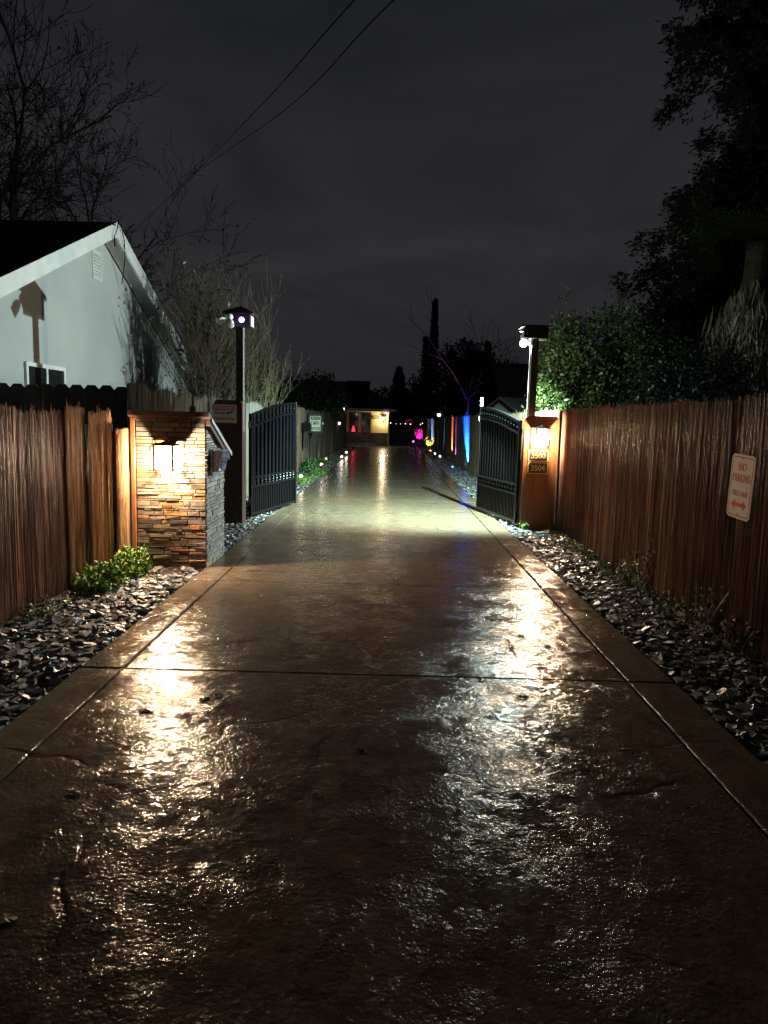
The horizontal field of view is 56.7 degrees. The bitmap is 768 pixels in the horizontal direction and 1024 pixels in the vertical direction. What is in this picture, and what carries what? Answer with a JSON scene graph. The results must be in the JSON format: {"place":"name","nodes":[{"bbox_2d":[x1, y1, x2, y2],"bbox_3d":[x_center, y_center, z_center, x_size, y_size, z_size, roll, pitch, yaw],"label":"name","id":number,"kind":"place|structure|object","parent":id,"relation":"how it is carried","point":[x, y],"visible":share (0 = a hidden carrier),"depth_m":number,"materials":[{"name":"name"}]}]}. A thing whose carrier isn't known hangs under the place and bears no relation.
{"place":"outdoors","nodes":[
{"label":"outdoors","id":0,"kind":"place"},
{"bbox_2d":[0,220,192,394],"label":"gable house","id":1,"kind":"structure","parent":0,"point":[77,298],"depth_m":12.02,"materials":[{"name":"grey paint"}]},
{"bbox_2d":[24,361,65,387],"bbox_3d":[-5.187,-1.660,10.970,0.039,1.200,1.260,1,7,0],"label":"window","id":2,"kind":"structure","parent":1,"relation":"in","point":[38,374],"depth_m":10.81,"materials":[{"name":"glass"}]},
{"bbox_2d":[0,446,356,729],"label":"slate gravel","id":3,"kind":"structure","parent":0,"point":[21,656],"depth_m":5.41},
{"bbox_2d":[17,589,61,622],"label":"weed clump","id":4,"kind":"object","parent":3,"relation":"on","point":[42,604],"visible":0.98,"depth_m":5.66,"materials":[{"name":"plant"}]},
{"bbox_2d":[69,559,133,596],"bbox_3d":[-2.646,0.610,6.663,0.534,0.318,0.719,1,7,0],"label":"weed clump","id":5,"kind":"object","parent":3,"relation":"on","point":[102,578],"visible":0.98,"depth_m":6.51,"materials":[{"name":"green plant"}]},
{"bbox_2d":[102,542,157,578],"bbox_3d":[-2.599,0.503,7.320,0.505,0.368,0.657,1,7,0],"label":"weed clump","id":6,"kind":"object","parent":3,"relation":"on","point":[137,561],"visible":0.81,"depth_m":7.19,"materials":[{"name":"green plant"}]},
{"bbox_2d":[300,458,322,473],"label":"garden plant","id":7,"kind":"object","parent":3,"relation":"on","point":[308,465],"visible":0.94,"depth_m":21.99,"materials":[{"name":"green plant"}]},
{"bbox_2d":[317,458,328,463],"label":"garden plant","id":8,"kind":"object","parent":3,"relation":"on","point":[324,460],"visible":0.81,"depth_m":26.69,"materials":[{"name":"green plant"}]},
{"bbox_2d":[127,410,231,571],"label":"stone pillar","id":9,"kind":"structure","parent":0,"point":[178,522],"depth_m":7.56,"materials":[{"name":"stone"}]},
{"bbox_2d":[152,440,178,470],"bbox_3d":[-2.251,-0.589,7.350,0.260,0.317,0.259,1,7,0],"label":"wall lantern","id":10,"kind":"object","parent":9,"relation":"attached to","point":[169,451],"depth_m":7.33,"materials":[{"name":"white glass"}]},
{"bbox_2d":[209,448,228,474],"bbox_3d":[-1.802,-0.554,7.806,0.145,0.280,0.360,1,7,0],"label":"intercom","id":11,"kind":"object","parent":9,"relation":"attached to","point":[218,457],"visible":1,"depth_m":7.66,"materials":[{"name":"metal"}]},
{"bbox_2d":[130,0,354,233],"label":"power cable","id":12,"kind":"object","parent":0,"point":[345,9],"visible":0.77,"depth_m":20.56,"materials":[{"name":"black rubber"}]},
{"bbox_2d":[126,0,393,238],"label":"power cable","id":13,"kind":"object","parent":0,"point":[360,33],"visible":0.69,"depth_m":21.82,"materials":[{"name":"black rubber"}]},
{"bbox_2d":[306,381,395,445],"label":"cream house","id":14,"kind":"structure","parent":0,"point":[364,403],"depth_m":48.67,"materials":[{"name":"beige paint"}]},
{"bbox_2d":[349,412,357,431],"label":"window","id":15,"kind":"structure","parent":14,"relation":"in","point":[353,418],"depth_m":48.61,"materials":[{"name":"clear glass"}]},
{"bbox_2d":[361,412,370,432],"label":"window","id":16,"kind":"structure","parent":14,"relation":"in","point":[367,416],"depth_m":48.62,"materials":[{"name":"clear glass"}]},
{"bbox_2d":[0,445,767,1023],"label":"driveway","id":17,"kind":"structure","parent":0,"point":[262,841],"depth_m":2.88,"materials":[{"name":"concrete"}]},
{"bbox_2d":[0,913,17,923],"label":"fallen leaf","id":18,"kind":"object","parent":17,"relation":"on","point":[7,917],"visible":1,"depth_m":2.26,"materials":[{"name":"brown plant"}]},
{"bbox_2d":[66,788,80,793],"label":"fallen leaf","id":19,"kind":"object","parent":17,"relation":"on","point":[75,790],"visible":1,"depth_m":3.03,"materials":[{"name":"brown plant"}]},
{"bbox_2d":[139,708,154,711],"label":"fallen leaf","id":20,"kind":"object","parent":17,"relation":"on","point":[144,709],"visible":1,"depth_m":3.89,"materials":[{"name":"brown plant"}]},
{"bbox_2d":[198,696,210,699],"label":"fallen leaf","id":21,"kind":"object","parent":17,"relation":"on","point":[204,697],"visible":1,"depth_m":4.07,"materials":[{"name":"brown plant"}]},
{"bbox_2d":[472,873,480,878],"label":"fallen leaf","id":22,"kind":"object","parent":17,"relation":"on","point":[474,875],"visible":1,"depth_m":2.53,"materials":[{"name":"brown plant"}]},
{"bbox_2d":[518,695,528,698],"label":"fallen leaf","id":23,"kind":"object","parent":17,"relation":"on","point":[523,696],"visible":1,"depth_m":4.21,"materials":[{"name":"brown plant"}]},
{"bbox_2d":[0,432,767,760],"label":"ground","id":24,"kind":"structure","parent":0,"point":[416,444],"depth_m":5.53,"materials":[{"name":"soil"}]},
{"bbox_2d":[0,383,126,433],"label":"board fence","id":25,"kind":"object","parent":24,"relation":"on","point":[94,398],"visible":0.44,"depth_m":9.12,"materials":[{"name":"brown wood"}]},
{"bbox_2d":[0,397,131,627],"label":"wooden fence","id":26,"kind":"object","parent":24,"relation":"on","point":[65,502],"visible":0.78,"depth_m":6.31,"materials":[{"name":"brown wood"}]},
{"bbox_2d":[0,0,266,314],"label":"bare tree","id":27,"kind":"object","parent":24,"relation":"on","point":[13,185],"visible":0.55,"depth_m":19.34,"materials":[{"name":"brown plant"}]},
{"bbox_2d":[120,377,277,536],"bbox_3d":[-2.961,-1.272,14.231,0.222,2.123,11.972,1,7,0],"label":"wooden fence","id":28,"kind":"object","parent":24,"relation":"on","point":[142,396],"visible":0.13,"depth_m":9.58,"materials":[{"name":"brown wood"}]},
{"bbox_2d":[139,230,265,406],"bbox_3d":[-3.509,-2.934,14.662,2.268,5.275,2.812,1,7,0],"label":"bare tree","id":29,"kind":"object","parent":24,"relation":"on","point":[210,381],"visible":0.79,"depth_m":14.13,"materials":[{"name":"brown plant"}]},
{"bbox_2d":[214,399,245,525],"bbox_3d":[-2.375,-0.757,11.031,0.427,1.933,0.340,1,7,0],"label":"gate post","id":30,"kind":"object","parent":24,"relation":"on","point":[234,473],"visible":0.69,"depth_m":10.89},
{"bbox_2d":[212,404,236,422],"bbox_3d":[-2.416,-1.485,10.761,0.375,0.275,0.009,1,7,0],"label":"warning sign","id":31,"kind":"object","parent":30,"relation":"attached to","point":[221,413],"visible":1,"depth_m":10.76,"materials":[{"name":"beige metal"}]},
{"bbox_2d":[248,402,296,516],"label":"gate","id":32,"kind":"structure","parent":30,"relation":"attached to","point":[272,455],"depth_m":12.24,"materials":[{"name":"black metal"}]},
{"bbox_2d":[215,306,258,430],"bbox_3d":[-2.239,-1.447,10.861,0.532,3.332,0.633,1,7,0],"label":"lamp post","id":33,"kind":"object","parent":24,"relation":"on","point":[240,319],"visible":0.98,"depth_m":10.75,"materials":[{"name":"black metal"}]},
{"bbox_2d":[203,364,279,406],"bbox_3d":[-6.856,-3.281,24.083,5.700,3.440,6.500,1,7,0],"label":"bare tree","id":34,"kind":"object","parent":24,"relation":"on","point":[277,399],"depth_m":25.13,"materials":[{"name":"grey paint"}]},
{"bbox_2d":[224,362,276,405],"bbox_3d":[-3.408,-2.260,17.813,1.463,3.158,2.234,-3,8,-30],"label":"bush","id":35,"kind":"object","parent":24,"relation":"on","point":[261,391],"visible":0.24,"depth_m":17.42,"materials":[{"name":"green plant"}]},
{"bbox_2d":[233,339,267,402],"bbox_3d":[-4.230,-3.222,21.535,1.252,4.089,1.955,-2,8,-27],"label":"bare tree","id":36,"kind":"object","parent":24,"relation":"on","point":[256,368],"visible":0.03,"depth_m":21.05,"materials":[{"name":"brown plant"}]},
{"bbox_2d":[206,265,310,408],"bbox_3d":[-2.946,-3.104,16.511,2.342,5.174,2.463,1,7,0],"label":"bare tree","id":37,"kind":"object","parent":24,"relation":"on","point":[251,385],"visible":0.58,"depth_m":16.44,"materials":[{"name":"brown plant"}]},
{"bbox_2d":[296,474,316,485],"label":"garden plant","id":38,"kind":"object","parent":24,"relation":"on","point":[304,479],"visible":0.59,"depth_m":18.47,"materials":[{"name":"green plant"}]},
{"bbox_2d":[273,367,352,420],"bbox_3d":[-3.652,-4.852,34.178,4.327,4.165,3.274,1,7,0],"label":"evergreen bush","id":39,"kind":"object","parent":24,"relation":"on","point":[327,397],"visible":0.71,"depth_m":33.52,"materials":[{"name":"green plant"}]},
{"bbox_2d":[308,413,322,459],"bbox_3d":[-2.318,-2.373,23.977,0.500,1.890,0.148,1,7,0],"label":"speed sign","id":40,"kind":"object","parent":24,"relation":"on","point":[315,420],"visible":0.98,"depth_m":23.84,"materials":[{"name":"white plastic"}]},
{"bbox_2d":[306,468,327,477],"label":"garden plant","id":41,"kind":"object","parent":24,"relation":"on","point":[319,473],"visible":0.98,"depth_m":21.26,"materials":[{"name":"green plant"}]},
{"bbox_2d":[297,405,346,471],"bbox_3d":[-2.585,-3.652,32.912,0.197,2.171,25.815,1,7,0],"label":"wooden fence","id":42,"kind":"object","parent":24,"relation":"on","point":[331,439],"visible":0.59,"depth_m":29.95,"materials":[{"name":"brown wood"}]},
{"bbox_2d":[301,421,310,447],"bbox_3d":[-2.453,-2.448,22.516,0.260,0.840,0.450,1,7,0],"label":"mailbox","id":43,"kind":"object","parent":42,"relation":"attached to","point":[306,426],"visible":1,"depth_m":22.38,"materials":[{"name":"black paint"}]},
{"bbox_2d":[268,385,427,431],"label":"distant trees","id":44,"kind":"object","parent":24,"relation":"on","point":[376,390],"depth_m":99.31,"materials":[{"name":"green plant"}]},
{"bbox_2d":[346,443,375,446],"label":"step","id":45,"kind":"object","parent":24,"relation":"on","point":[356,444],"visible":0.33,"depth_m":46.44,"materials":[{"name":"concrete"}]},
{"bbox_2d":[0,446,767,838],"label":"driveway border","id":46,"kind":"object","parent":24,"relation":"on","point":[732,766],"visible":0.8,"depth_m":4.52,"materials":[{"name":"concrete"}]},
{"bbox_2d":[390,365,407,435],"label":"cypress tree","id":47,"kind":"object","parent":24,"relation":"on","point":[398,386],"visible":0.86,"depth_m":76.52,"materials":[{"name":"green plant"}]},
{"bbox_2d":[372,375,436,428],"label":"round tree","id":48,"kind":"object","parent":24,"relation":"on","point":[410,413],"visible":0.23,"depth_m":76.95,"materials":[{"name":"green plant"}]},
{"bbox_2d":[389,418,422,441],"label":"back fence","id":49,"kind":"object","parent":24,"relation":"on","point":[403,431],"visible":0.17,"depth_m":62.56,"materials":[{"name":"black wood"}]},
{"bbox_2d":[409,434,417,442],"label":"lit shrub","id":50,"kind":"object","parent":24,"relation":"on","point":[412,438],"visible":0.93,"depth_m":58.88,"materials":[{"name":"purple plant"}]},
{"bbox_2d":[414,426,422,442],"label":"lit shrub","id":51,"kind":"object","parent":24,"relation":"on","point":[418,434],"visible":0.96,"depth_m":59.10,"materials":[{"name":"pink plant"}]},
{"bbox_2d":[418,336,430,418],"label":"cypress tree","id":52,"kind":"object","parent":24,"relation":"on","point":[426,341],"visible":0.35,"depth_m":68.02,"materials":[{"name":"green plant"}]},
{"bbox_2d":[423,436,433,449],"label":"garden plant","id":53,"kind":"object","parent":24,"relation":"on","point":[429,444],"visible":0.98,"depth_m":43.13,"materials":[{"name":"yellow plant"}]},
{"bbox_2d":[428,298,439,418],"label":"cypress tree","id":54,"kind":"object","parent":24,"relation":"on","point":[434,326],"visible":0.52,"depth_m":68.13,"materials":[{"name":"green plant"}]},
{"bbox_2d":[408,334,511,420],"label":"round tree","id":55,"kind":"object","parent":24,"relation":"on","point":[429,384],"visible":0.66,"depth_m":41.50,"materials":[{"name":"green plant"}]},
{"bbox_2d":[405,288,528,415],"bbox_3d":[3.485,-5.691,29.581,5.414,7.345,2.492,1,7,0],"label":"bare tree","id":56,"kind":"object","parent":24,"relation":"on","point":[466,395],"visible":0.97,"depth_m":29.55,"materials":[{"name":"brown plant"}]},
{"bbox_2d":[429,317,538,416],"bbox_3d":[5.283,-6.537,37.200,6.987,7.233,5.518,3,7,15],"label":"bare tree","id":57,"kind":"object","parent":24,"relation":"on","point":[485,397],"visible":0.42,"depth_m":37.20,"materials":[{"name":"brown plant"}]},
{"bbox_2d":[422,403,560,522],"bbox_3d":[3.032,-3.671,34.530,0.189,2.082,46.510,1,7,0],"label":"reed fence","id":58,"kind":"object","parent":24,"relation":"on","point":[455,439],"visible":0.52,"depth_m":27.18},
{"bbox_2d":[518,325,552,416],"bbox_3d":[2.283,-1.292,11.194,0.487,3.165,0.430,1,7,0],"label":"lamp post","id":59,"kind":"object","parent":24,"relation":"on","point":[534,335],"visible":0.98,"depth_m":10.99,"materials":[{"name":"metal"}]},
{"bbox_2d":[517,416,559,531],"bbox_3d":[2.424,-0.601,11.245,0.527,1.809,0.340,1,7,0],"label":"gate post","id":60,"kind":"object","parent":24,"relation":"on","point":[537,495],"visible":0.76,"depth_m":11.10,"materials":[{"name":"brown wood"}]},
{"bbox_2d":[476,397,522,523],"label":"gate","id":61,"kind":"structure","parent":60,"relation":"attached to","point":[499,459],"depth_m":12.11,"materials":[{"name":"black metal"}]},
{"bbox_2d":[527,462,547,473],"bbox_3d":[2.388,-0.680,11.057,0.315,0.175,0.011,1,7,0],"label":"number plate","id":62,"kind":"object","parent":60,"relation":"attached to","point":[537,468],"visible":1,"depth_m":11.05,"materials":[{"name":"brown metal"}]},
{"bbox_2d":[528,450,548,461],"bbox_3d":[2.393,-0.870,11.033,0.315,0.175,0.011,1,7,0],"label":"number plate","id":63,"kind":"object","parent":60,"relation":"attached to","point":[539,455],"visible":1,"depth_m":11.03,"materials":[{"name":"brown metal"}]},
{"bbox_2d":[532,425,550,445],"bbox_3d":[2.406,-1.167,10.868,0.270,0.322,0.264,1,7,0],"label":"wall lantern","id":64,"kind":"object","parent":60,"relation":"attached to","point":[540,432],"depth_m":10.85,"materials":[{"name":"white glass"}]},
{"bbox_2d":[482,363,641,408],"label":"brown house","id":65,"kind":"structure","parent":24,"relation":"on","point":[507,386],"depth_m":34.17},
{"bbox_2d":[521,275,717,415],"bbox_3d":[4.477,-2.323,13.910,4.151,4.645,2.599,-2,8,-26],"label":"broadleaf tree","id":66,"kind":"object","parent":24,"relation":"on","point":[576,355],"visible":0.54,"depth_m":13.36,"materials":[{"name":"green plant"}]},
{"bbox_2d":[554,386,767,665],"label":"wooden fence","id":67,"kind":"object","parent":24,"relation":"on","point":[630,477],"visible":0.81,"depth_m":6.58,"materials":[{"name":"brown wood"}]},
{"bbox_2d":[726,453,755,520],"bbox_3d":[2.643,-0.186,5.278,0.008,0.487,0.335,1,7,-3],"label":"traffic sign","id":68,"kind":"object","parent":67,"relation":"attached to","point":[741,483],"visible":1,"depth_m":5.27,"materials":[{"name":"white metal"}]},
{"bbox_2d":[576,278,767,411],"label":"broadleaf shrub","id":69,"kind":"object","parent":24,"relation":"on","point":[704,386],"visible":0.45,"depth_m":12.78,"materials":[{"name":"green plant"}]},
{"bbox_2d":[581,0,767,404],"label":"redwood tree","id":70,"kind":"object","parent":24,"relation":"on","point":[744,157],"visible":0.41,"depth_m":18.96,"materials":[{"name":"green plant"}]},
{"bbox_2d":[655,208,767,403],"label":"fan palm","id":71,"kind":"object","parent":24,"relation":"on","point":[747,322],"visible":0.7,"depth_m":13.64,"materials":[{"name":"green plant"}]},
{"bbox_2d":[0,0,767,402],"label":"sky","id":72,"kind":"structure","parent":0,"point":[483,156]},
{"bbox_2d":[434,394,480,417],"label":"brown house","id":73,"kind":"structure","parent":0,"point":[454,411],"depth_m":47.53,"materials":[{"name":"brown"}]},
{"bbox_2d":[476,396,567,415],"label":"garden shed","id":74,"kind":"structure","parent":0,"point":[509,405],"depth_m":21.87,"materials":[{"name":"white paint"}]},
{"bbox_2d":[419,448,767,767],"bbox_3d":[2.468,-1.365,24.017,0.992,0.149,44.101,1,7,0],"label":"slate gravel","id":75,"kind":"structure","parent":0,"point":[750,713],"depth_m":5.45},
{"bbox_2d":[516,522,528,530],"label":"weed","id":76,"kind":"object","parent":75,"relation":"on","point":[523,525],"visible":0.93,"depth_m":11.04,"materials":[{"name":"green plant"}]},
{"bbox_2d":[544,529,689,618],"bbox_3d":[2.557,0.594,8.573,0.456,0.133,5.606,1,7,0],"label":"ground cover","id":77,"kind":"object","parent":75,"relation":"on","point":[604,564],"visible":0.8,"depth_m":8.60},
{"bbox_2d":[608,557,640,583],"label":"weed","id":78,"kind":"object","parent":75,"relation":"on","point":[626,572],"visible":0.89,"depth_m":7.50,"materials":[{"name":"green plant"}]},
{"bbox_2d":[626,532,655,590],"bbox_3d":[2.593,0.508,7.110,0.556,0.619,0.311,-2,8,-26],"label":"weed","id":79,"kind":"object","parent":75,"relation":"on","point":[637,577],"visible":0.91,"depth_m":7.14,"materials":[{"name":"green plant"}]},
{"bbox_2d":[650,587,694,618],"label":"weed","id":80,"kind":"object","parent":75,"relation":"on","point":[662,605],"visible":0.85,"depth_m":6.16,"materials":[{"name":"plant"}]},
{"bbox_2d":[669,577,729,631],"bbox_3d":[2.538,0.750,5.705,0.427,0.507,0.426,1,7,0],"label":"weed","id":81,"kind":"object","parent":75,"relation":"on","point":[704,616],"visible":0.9,"depth_m":5.67,"materials":[{"name":"plant"}]},
{"bbox_2d":[705,611,763,657],"bbox_3d":[2.592,0.880,5.292,0.356,0.348,0.543,3,7,10],"label":"weed","id":82,"kind":"object","parent":75,"relation":"on","point":[728,637],"visible":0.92,"depth_m":5.24,"materials":[{"name":"green plant"}]}
]}

